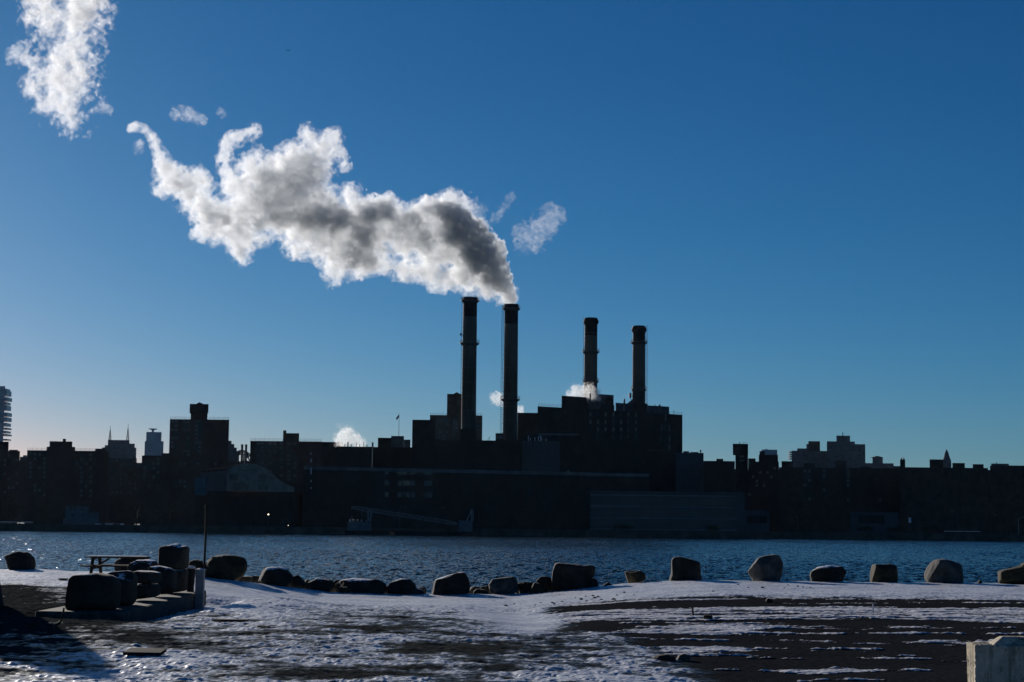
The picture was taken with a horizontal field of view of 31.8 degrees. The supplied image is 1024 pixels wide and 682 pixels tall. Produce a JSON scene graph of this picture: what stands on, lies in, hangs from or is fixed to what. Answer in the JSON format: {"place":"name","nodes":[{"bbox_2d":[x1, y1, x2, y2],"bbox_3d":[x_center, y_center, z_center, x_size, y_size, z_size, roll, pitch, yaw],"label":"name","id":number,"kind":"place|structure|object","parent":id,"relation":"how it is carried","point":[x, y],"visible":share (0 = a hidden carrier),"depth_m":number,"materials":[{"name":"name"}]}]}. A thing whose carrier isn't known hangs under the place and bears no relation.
{"place":"outdoors","nodes":[
{"label":"outdoors","id":0,"kind":"place"},
{"bbox_2d":[0,386,11,441],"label":"glass tower","id":1,"kind":"structure","parent":0,"point":[5,395],"depth_m":3504.44,"materials":[{"name":"grey glass"}]},
{"bbox_2d":[0,442,19,522],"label":"housing block","id":2,"kind":"structure","parent":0,"point":[9,472],"depth_m":947.11,"materials":[{"name":"brick"}]},
{"bbox_2d":[17,460,26,521],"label":"back building","id":3,"kind":"structure","parent":0,"point":[22,485],"depth_m":1245.57,"materials":[{"name":"brick"}]},
{"bbox_2d":[25,439,136,524],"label":"housing block","id":4,"kind":"structure","parent":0,"point":[62,475],"depth_m":896.61,"materials":[{"name":"brick"}]},
{"bbox_2d":[63,506,98,524],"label":"white house","id":5,"kind":"structure","parent":0,"point":[76,514],"depth_m":658.86,"materials":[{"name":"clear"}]},
{"bbox_2d":[94,523,124,524],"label":"river shed","id":6,"kind":"structure","parent":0,"point":[109,523],"depth_m":656.46,"materials":[{"name":"white paint"}]},
{"bbox_2d":[102,426,135,510],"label":"broadcast building","id":7,"kind":"structure","parent":0,"point":[120,448],"depth_m":1997.72,"materials":[{"name":"grey concrete"}]},
{"bbox_2d":[135,466,141,523],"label":"back building","id":8,"kind":"structure","parent":0,"point":[138,483],"depth_m":1245.59,"materials":[{"name":"brick"}]},
{"bbox_2d":[134,570,161,583],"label":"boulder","id":9,"kind":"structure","parent":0,"point":[146,577],"depth_m":43.52,"materials":[{"name":"grey stone"}]},
{"bbox_2d":[144,428,163,455],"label":"office tower","id":10,"kind":"structure","parent":0,"point":[154,443],"depth_m":3197.69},
{"bbox_2d":[158,544,189,568],"bbox_3d":[-9.175,5.846,48.847,0.778,0.691,0.928,1,-6,0],"label":"concrete block","id":11,"kind":"object","parent":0,"point":[174,556],"depth_m":48.42,"materials":[{"name":"grey concrete"}]},
{"bbox_2d":[174,569,187,591],"bbox_3d":[-9.187,6.518,48.980,0.688,0.651,0.934,1,-6,0],"label":"concrete block","id":12,"kind":"object","parent":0,"point":[182,582],"depth_m":48.66,"materials":[{"name":"grey concrete"}]},
{"bbox_2d":[140,402,228,525],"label":"housing tower","id":13,"kind":"structure","parent":0,"point":[198,442],"depth_m":846.17,"materials":[{"name":"brick"}]},
{"bbox_2d":[228,441,238,460],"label":"stepped building","id":14,"kind":"structure","parent":0,"point":[232,450],"depth_m":1498.06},
{"bbox_2d":[228,461,249,491],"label":"back building","id":15,"kind":"structure","parent":0,"point":[232,462],"depth_m":1297.59,"materials":[{"name":"brick"}]},
{"bbox_2d":[236,450,249,491],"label":"truss arch","id":16,"kind":"structure","parent":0,"point":[238,452],"depth_m":1118.10,"materials":[{"name":"metal"}]},
{"bbox_2d":[194,463,301,526],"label":"arched shed","id":17,"kind":"structure","parent":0,"point":[222,496],"depth_m":672.44,"materials":[{"name":"grey metal"}]},
{"bbox_2d":[250,430,342,526],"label":"housing block","id":18,"kind":"structure","parent":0,"point":[287,458],"depth_m":828.87,"materials":[{"name":"brick"}]},
{"bbox_2d":[338,442,371,467],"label":"brick block","id":19,"kind":"structure","parent":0,"point":[351,456],"depth_m":773.88,"materials":[{"name":"brick"}]},
{"bbox_2d":[372,436,411,467],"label":"brick block","id":20,"kind":"structure","parent":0,"point":[394,452],"depth_m":798.99,"materials":[{"name":"grey brick"}]},
{"bbox_2d":[430,392,481,439],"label":"housing tower","id":21,"kind":"structure","parent":0,"point":[448,426],"depth_m":1000.54,"materials":[{"name":"brown brick"}]},
{"bbox_2d":[0,569,1023,681],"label":"ground","id":22,"kind":"structure","parent":0,"point":[827,631],"depth_m":32.83,"materials":[{"name":"white snow"}]},
{"bbox_2d":[0,584,3,607],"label":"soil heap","id":23,"kind":"object","parent":22,"relation":"on","point":[1,601],"visible":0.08,"depth_m":40.87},
{"bbox_2d":[4,551,35,569],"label":"boulder","id":24,"kind":"object","parent":22,"relation":"on","point":[18,560],"visible":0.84,"depth_m":65.31,"materials":[{"name":"grey stone"}]},
{"bbox_2d":[48,607,64,629],"bbox_3d":[-8.325,5.115,32.635,0.294,0.507,1.245,1,-6,-8],"label":"driftwood branch","id":25,"kind":"object","parent":22,"relation":"on","point":[54,626],"visible":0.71,"depth_m":33.15,"materials":[{"name":"brown wood"}]},
{"bbox_2d":[80,555,149,572],"bbox_3d":[-13.517,7.728,61.529,2.156,0.757,1.460,1,-6,0],"label":"picnic table","id":26,"kind":"object","parent":22,"relation":"on","point":[99,565],"visible":0.73,"depth_m":61.20,"materials":[{"name":"brown wood"}]},
{"bbox_2d":[35,590,205,620],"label":"concrete slab","id":27,"kind":"structure","parent":22,"relation":"on","point":[156,607],"depth_m":41.04,"materials":[{"name":"grey concrete"}]},
{"bbox_2d":[65,573,120,609],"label":"boulder","id":28,"kind":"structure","parent":27,"relation":"on","point":[95,591],"depth_m":39.05,"materials":[{"name":"grey stone"}]},
{"bbox_2d":[107,570,137,605],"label":"boulder","id":29,"kind":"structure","parent":27,"relation":"on","point":[128,579],"depth_m":41.30,"materials":[{"name":"grey stone"}]},
{"bbox_2d":[137,583,160,598],"bbox_3d":[-8.981,6.127,44.096,0.690,0.392,1.024,1,-6,0],"label":"concrete block","id":30,"kind":"object","parent":27,"relation":"on","point":[150,590],"depth_m":43.69,"materials":[{"name":"grey concrete"}]},
{"bbox_2d":[148,566,177,594],"bbox_3d":[-9.029,6.168,46.398,0.758,0.742,0.938,1,-6,0],"label":"boulder","id":31,"kind":"object","parent":27,"relation":"on","point":[168,583],"visible":0.62,"depth_m":46.07,"materials":[{"name":"stone"}]},
{"bbox_2d":[187,566,194,591],"bbox_3d":[-8.922,6.598,49.979,0.250,0.719,0.250,1,-6,0],"label":"bollard","id":32,"kind":"object","parent":27,"relation":"on","point":[191,576],"visible":0.86,"depth_m":49.89,"materials":[{"name":"white paint"}]},
{"bbox_2d":[114,555,149,570],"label":"boulder","id":33,"kind":"object","parent":22,"relation":"on","point":[123,561],"visible":0.28,"depth_m":65.72,"materials":[{"name":"grey stone"}]},
{"bbox_2d":[126,559,157,571],"bbox_3d":[-12.328,7.594,60.047,1.006,0.607,0.956,1,-6,0],"label":"boulder","id":34,"kind":"object","parent":22,"relation":"on","point":[143,565],"visible":0.64,"depth_m":59.70,"materials":[{"name":"grey stone"}]},
{"bbox_2d":[123,648,166,655],"bbox_3d":[-5.358,4.538,26.295,0.556,0.075,0.550,1,-6,0],"label":"board","id":35,"kind":"object","parent":22,"relation":"on","point":[148,651],"visible":1,"depth_m":26.13,"materials":[{"name":"grey wood"}]},
{"bbox_2d":[172,626,198,628],"bbox_3d":[-6.155,5.414,34.001,0.483,0.030,0.181,0,-6,2],"label":"board","id":36,"kind":"object","parent":22,"relation":"on","point":[178,627],"visible":1,"depth_m":33.91,"materials":[{"name":"white paint"}]},
{"bbox_2d":[189,559,202,573],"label":"boulder","id":37,"kind":"object","parent":22,"relation":"on","point":[196,563],"visible":0.53,"depth_m":65.69,"materials":[{"name":"grey stone"}]},
{"bbox_2d":[195,568,205,609],"bbox_3d":[-8.473,6.778,48.856,0.287,1.216,0.277,-3,-7,30],"label":"post","id":38,"kind":"object","parent":22,"relation":"on","point":[199,586],"visible":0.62,"depth_m":48.77,"materials":[{"name":"white paint"}]},
{"bbox_2d":[203,505,207,568],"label":"pole","id":39,"kind":"object","parent":22,"relation":"on","point":[205,539],"visible":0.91,"depth_m":65.37,"materials":[{"name":"brown"}]},
{"bbox_2d":[205,555,246,580],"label":"boulder","id":40,"kind":"object","parent":22,"relation":"on","point":[230,567],"visible":0.96,"depth_m":65.41,"materials":[{"name":"grey stone"}]},
{"bbox_2d":[212,619,248,620],"bbox_3d":[-5.740,5.690,36.719,0.716,0.030,0.251,0,-6,2],"label":"board","id":41,"kind":"object","parent":22,"relation":"on","point":[230,619],"visible":1,"depth_m":36.60,"materials":[{"name":"brown wood"}]},
{"bbox_2d":[237,576,253,581],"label":"riprap rock","id":42,"kind":"object","parent":22,"relation":"on","point":[246,579],"visible":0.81,"depth_m":66.85,"materials":[{"name":"grey stone"}]},
{"bbox_2d":[251,576,259,583],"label":"riprap rock","id":43,"kind":"object","parent":22,"relation":"on","point":[255,579],"visible":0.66,"depth_m":67.22,"materials":[{"name":"grey stone"}]},
{"bbox_2d":[258,567,293,586],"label":"boulder","id":44,"kind":"object","parent":22,"relation":"on","point":[280,576],"visible":0.88,"depth_m":65.59,"materials":[{"name":"grey stone"}]},
{"bbox_2d":[293,575,304,588],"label":"boulder","id":45,"kind":"object","parent":22,"relation":"on","point":[299,582],"visible":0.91,"depth_m":66.02,"materials":[{"name":"grey stone"}]},
{"bbox_2d":[305,578,334,591],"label":"boulder","id":46,"kind":"object","parent":22,"relation":"on","point":[322,584],"visible":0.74,"depth_m":65.83,"materials":[{"name":"grey stone"}]},
{"bbox_2d":[333,580,340,591],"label":"riprap rock","id":47,"kind":"object","parent":22,"relation":"on","point":[335,582],"visible":0.32,"depth_m":66.86,"materials":[{"name":"grey stone"}]},
{"bbox_2d":[338,587,351,592],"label":"boulder","id":48,"kind":"object","parent":22,"relation":"on","point":[344,590],"visible":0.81,"depth_m":65.25,"materials":[{"name":"grey stone"}]},
{"bbox_2d":[336,578,386,593],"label":"boulder","id":49,"kind":"object","parent":22,"relation":"on","point":[372,586],"visible":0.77,"depth_m":65.84,"materials":[{"name":"grey stone"}]},
{"bbox_2d":[387,578,424,594],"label":"boulder","id":50,"kind":"object","parent":22,"relation":"on","point":[402,586],"visible":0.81,"depth_m":65.78,"materials":[{"name":"grey stone"}]},
{"bbox_2d":[431,572,469,594],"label":"boulder","id":51,"kind":"object","parent":22,"relation":"on","point":[457,583],"visible":0.83,"depth_m":65.43,"materials":[{"name":"grey stone"}]},
{"bbox_2d":[469,586,479,593],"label":"riprap rock","id":52,"kind":"object","parent":22,"relation":"on","point":[472,588],"visible":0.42,"depth_m":67.15,"materials":[{"name":"grey stone"}]},
{"bbox_2d":[473,589,488,593],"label":"boulder","id":53,"kind":"object","parent":22,"relation":"on","point":[479,591],"visible":0.68,"depth_m":65.82,"materials":[{"name":"grey stone"}]},
{"bbox_2d":[480,586,491,593],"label":"riprap rock","id":54,"kind":"object","parent":22,"relation":"on","point":[485,588],"visible":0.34,"depth_m":66.81,"materials":[{"name":"grey stone"}]},
{"bbox_2d":[488,576,518,593],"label":"boulder","id":55,"kind":"object","parent":22,"relation":"on","point":[506,585],"visible":0.86,"depth_m":65.55,"materials":[{"name":"grey stone"}]},
{"bbox_2d":[518,582,532,593],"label":"boulder","id":56,"kind":"object","parent":22,"relation":"on","point":[524,587],"visible":0.78,"depth_m":65.93,"materials":[{"name":"grey stone"}]},
{"bbox_2d":[528,583,547,593],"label":"boulder","id":57,"kind":"object","parent":22,"relation":"on","point":[535,588],"visible":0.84,"depth_m":65.28,"materials":[{"name":"grey stone"}]},
{"bbox_2d":[536,576,551,591],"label":"boulder","id":58,"kind":"object","parent":22,"relation":"on","point":[545,581],"visible":0.77,"depth_m":66.16,"materials":[{"name":"grey stone"}]},
{"bbox_2d":[551,562,595,590],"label":"boulder","id":59,"kind":"object","parent":22,"relation":"on","point":[567,576],"visible":0.78,"depth_m":65.45,"materials":[{"name":"grey stone"}]},
{"bbox_2d":[587,578,597,587],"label":"boulder","id":60,"kind":"object","parent":22,"relation":"on","point":[593,582],"visible":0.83,"depth_m":65.42,"materials":[{"name":"grey stone"}]},
{"bbox_2d":[625,570,645,582],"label":"boulder","id":61,"kind":"object","parent":22,"relation":"on","point":[634,576],"visible":0.86,"depth_m":66.33,"materials":[{"name":"grey stone"}]},
{"bbox_2d":[652,654,675,660],"bbox_3d":[2.269,4.739,26.868,0.351,0.132,0.304,1,-6,0],"label":"rubble chunk","id":62,"kind":"object","parent":22,"relation":"on","point":[664,657],"visible":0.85,"depth_m":26.75,"materials":[{"name":"grey stone"}]},
{"bbox_2d":[676,653,690,660],"bbox_3d":[2.562,4.750,26.977,0.218,0.136,0.222,1,-6,0],"label":"rubble chunk","id":63,"kind":"object","parent":22,"relation":"on","point":[683,657],"visible":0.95,"depth_m":26.89,"materials":[{"name":"grey stone"}]},
{"bbox_2d":[669,556,701,580],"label":"boulder","id":64,"kind":"object","parent":22,"relation":"on","point":[682,568],"visible":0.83,"depth_m":65.89,"materials":[{"name":"grey stone"}]},
{"bbox_2d":[748,554,782,580],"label":"boulder","id":65,"kind":"object","parent":22,"relation":"on","point":[766,568],"visible":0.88,"depth_m":65.71,"materials":[{"name":"grey stone"}]},
{"bbox_2d":[810,565,846,581],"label":"boulder","id":66,"kind":"object","parent":22,"relation":"on","point":[830,573],"visible":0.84,"depth_m":65.69,"materials":[{"name":"grey stone"}]},
{"bbox_2d":[870,564,897,581],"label":"boulder","id":67,"kind":"object","parent":22,"relation":"on","point":[883,572],"visible":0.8,"depth_m":65.61,"materials":[{"name":"grey stone"}]},
{"bbox_2d":[924,559,963,582],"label":"boulder","id":68,"kind":"object","parent":22,"relation":"on","point":[942,571],"visible":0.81,"depth_m":65.39,"materials":[{"name":"grey stone"}]},
{"bbox_2d":[966,636,1023,681],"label":"concrete block","id":69,"kind":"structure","parent":22,"relation":"on","point":[999,659],"depth_m":19.73,"materials":[{"name":"grey concrete"}]},
{"bbox_2d":[997,563,1023,584],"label":"boulder","id":70,"kind":"object","parent":22,"relation":"on","point":[1014,575],"visible":0.9,"depth_m":65.27,"materials":[{"name":"grey stone"}]},
{"bbox_2d":[0,531,1023,593],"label":"river","id":71,"kind":"structure","parent":0,"point":[425,561],"depth_m":257.06,"materials":[{"name":"blue liquid"}]},
{"bbox_2d":[343,506,473,535],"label":"crane barge","id":72,"kind":"object","parent":71,"relation":"on","point":[364,528],"visible":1,"depth_m":631.32,"materials":[{"name":"paint"}]},
{"bbox_2d":[0,0,1023,469],"label":"sky","id":73,"kind":"structure","parent":0,"point":[810,213],"materials":[{"name":"blue"}]},
{"bbox_2d":[587,491,768,531],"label":"building","id":74,"kind":"structure","parent":0,"point":[672,511],"depth_m":661.10,"materials":[{"name":"glass"}]},
{"bbox_2d":[747,516,757,522],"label":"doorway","id":75,"kind":"structure","parent":74,"relation":"in","point":[750,519],"depth_m":661.71,"materials":[{"name":"black"}]},
{"bbox_2d":[759,516,766,522],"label":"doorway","id":76,"kind":"structure","parent":74,"relation":"in","point":[762,519],"depth_m":661.71,"materials":[{"name":"black"}]},
{"bbox_2d":[703,615,712,618],"bbox_3d":[4.255,6.016,39.099,0.221,0.139,0.248,1,-6,0],"label":"rubble chunk","id":77,"kind":"object","parent":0,"point":[707,616],"visible":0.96,"depth_m":39.02,"materials":[{"name":"grey stone"}]},
{"bbox_2d":[704,459,734,491],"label":"brick block","id":78,"kind":"structure","parent":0,"point":[719,475],"depth_m":780.16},
{"bbox_2d":[733,442,747,509],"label":"housing tower","id":79,"kind":"structure","parent":0,"point":[740,452],"depth_m":848.21,"materials":[{"name":"brick"}]},
{"bbox_2d":[748,451,778,531],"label":"housing block","id":80,"kind":"structure","parent":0,"point":[763,483],"depth_m":897.39,"materials":[{"name":"brick"}]},
{"bbox_2d":[762,449,776,454],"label":"office tower","id":81,"kind":"structure","parent":0,"point":[770,452],"depth_m":2597.47,"materials":[{"name":"grey"}]},
{"bbox_2d":[788,441,826,467],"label":"apartment tower","id":82,"kind":"structure","parent":0,"point":[811,452],"depth_m":1498.31,"materials":[{"name":"grey concrete"}]},
{"bbox_2d":[779,460,899,532],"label":"housing block","id":83,"kind":"structure","parent":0,"point":[828,499],"depth_m":812.31,"materials":[{"name":"brick"}]},
{"bbox_2d":[827,432,864,467],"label":"apartment tower","id":84,"kind":"structure","parent":0,"point":[842,447],"depth_m":1478.56,"materials":[{"name":"grey concrete"}]},
{"bbox_2d":[850,512,898,532],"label":"pavilion","id":85,"kind":"structure","parent":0,"point":[879,522],"depth_m":660.80,"materials":[{"name":"black"}]},
{"bbox_2d":[865,456,893,467],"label":"building","id":86,"kind":"structure","parent":0,"point":[877,461],"depth_m":1597.47,"materials":[{"name":"grey concrete"}]},
{"bbox_2d":[900,458,988,533],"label":"housing block","id":87,"kind":"structure","parent":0,"point":[936,493],"depth_m":777.34,"materials":[{"name":"brick"}]},
{"bbox_2d":[943,449,950,467],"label":"domed tower","id":88,"kind":"structure","parent":0,"point":[946,461],"depth_m":1295.96,"materials":[{"name":"grey concrete"}]},
{"bbox_2d":[991,462,1008,465],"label":"building","id":89,"kind":"structure","parent":0,"point":[996,464],"depth_m":1497.72,"materials":[{"name":"grey concrete"}]},
{"bbox_2d":[988,465,1023,533],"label":"housing block","id":90,"kind":"structure","parent":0,"point":[1006,491],"depth_m":787.30,"materials":[{"name":"brick"}]},
{"label":"far bank","id":91,"kind":"structure","parent":0,"visible":0},
{"bbox_2d":[3,499,25,523],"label":"tree","id":92,"kind":"object","parent":91,"relation":"on","point":[15,511],"visible":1,"depth_m":651.68,"materials":[{"name":"black plant"}]},
{"bbox_2d":[127,500,144,524],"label":"tree","id":93,"kind":"object","parent":91,"relation":"on","point":[136,512],"visible":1,"depth_m":650.14,"materials":[{"name":"black plant"}]},
{"bbox_2d":[241,444,242,491],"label":"smokestack","id":94,"kind":"object","parent":91,"relation":"on","point":[241,454],"visible":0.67,"depth_m":1097.89,"materials":[{"name":"concrete"}]},
{"bbox_2d":[244,444,246,491],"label":"smokestack","id":95,"kind":"object","parent":91,"relation":"on","point":[245,455],"visible":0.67,"depth_m":1097.89,"materials":[{"name":"concrete"}]},
{"bbox_2d":[412,420,435,463],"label":"brick block","id":96,"kind":"structure","parent":91,"relation":"on","point":[423,429],"depth_m":776.05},
{"bbox_2d":[412,433,519,470],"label":"boiler house","id":97,"kind":"structure","parent":91,"relation":"on","point":[499,453],"depth_m":744.05,"materials":[{"name":"brick"}]},
{"bbox_2d":[460,296,478,439],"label":"smokestack","id":98,"kind":"object","parent":91,"relation":"on","point":[469,343],"visible":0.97,"depth_m":762.30,"materials":[{"name":"concrete"}]},
{"bbox_2d":[303,453,648,529],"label":"waterfront warehouse","id":99,"kind":"structure","parent":91,"relation":"on","point":[556,500],"depth_m":710.59,"materials":[{"name":"brick"}]},
{"bbox_2d":[500,304,519,440],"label":"smokestack","id":100,"kind":"object","parent":91,"relation":"on","point":[510,397],"visible":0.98,"depth_m":782.40,"materials":[{"name":"concrete"}]},
{"bbox_2d":[517,413,539,440],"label":"plant annex","id":101,"kind":"object","parent":91,"relation":"on","point":[528,423],"visible":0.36,"depth_m":797.41,"materials":[{"name":"brick"}]},
{"bbox_2d":[520,433,580,471],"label":"switch house","id":102,"kind":"structure","parent":91,"relation":"on","point":[549,452],"depth_m":753.64,"materials":[{"name":"brick"}]},
{"bbox_2d":[582,317,598,409],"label":"smokestack","id":103,"kind":"object","parent":91,"relation":"on","point":[590,352],"visible":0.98,"depth_m":833.15,"materials":[{"name":"concrete"}]},
{"bbox_2d":[538,393,681,491],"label":"power plant","id":104,"kind":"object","parent":91,"relation":"on","point":[636,438],"visible":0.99,"depth_m":830.23,"materials":[{"name":"brick"}]},
{"bbox_2d":[612,523,634,529],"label":"bush","id":105,"kind":"object","parent":91,"relation":"on","point":[622,526],"visible":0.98,"depth_m":651.69,"materials":[{"name":"black plant"}]},
{"bbox_2d":[629,325,647,403],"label":"smokestack","id":106,"kind":"object","parent":91,"relation":"on","point":[639,343],"visible":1,"depth_m":862.99,"materials":[{"name":"concrete"}]},
{"bbox_2d":[676,450,703,491],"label":"cladded building","id":107,"kind":"structure","parent":91,"relation":"on","point":[690,472],"depth_m":798.29,"materials":[{"name":"metal"}]},
{"bbox_2d":[705,524,720,530],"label":"bush","id":108,"kind":"object","parent":91,"relation":"on","point":[713,527],"visible":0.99,"depth_m":651.27,"materials":[{"name":"black plant"}]},
{"bbox_2d":[854,525,873,532],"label":"bush","id":109,"kind":"object","parent":91,"relation":"on","point":[869,528],"visible":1,"depth_m":651.14,"materials":[{"name":"black plant"}]},
{"bbox_2d":[945,531,979,533],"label":"guard rail","id":110,"kind":"object","parent":91,"relation":"on","point":[962,531],"visible":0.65,"depth_m":648.45,"materials":[{"name":"grey metal"}]},
{"label":"river bed","id":111,"kind":"structure","parent":0,"visible":0},
{"bbox_2d":[0,524,1023,541],"bbox_3d":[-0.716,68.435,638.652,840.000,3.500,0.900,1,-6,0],"label":"seawall","id":112,"kind":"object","parent":111,"relation":"on","point":[528,532],"visible":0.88,"depth_m":638.38,"materials":[{"name":"concrete"}]}
]}

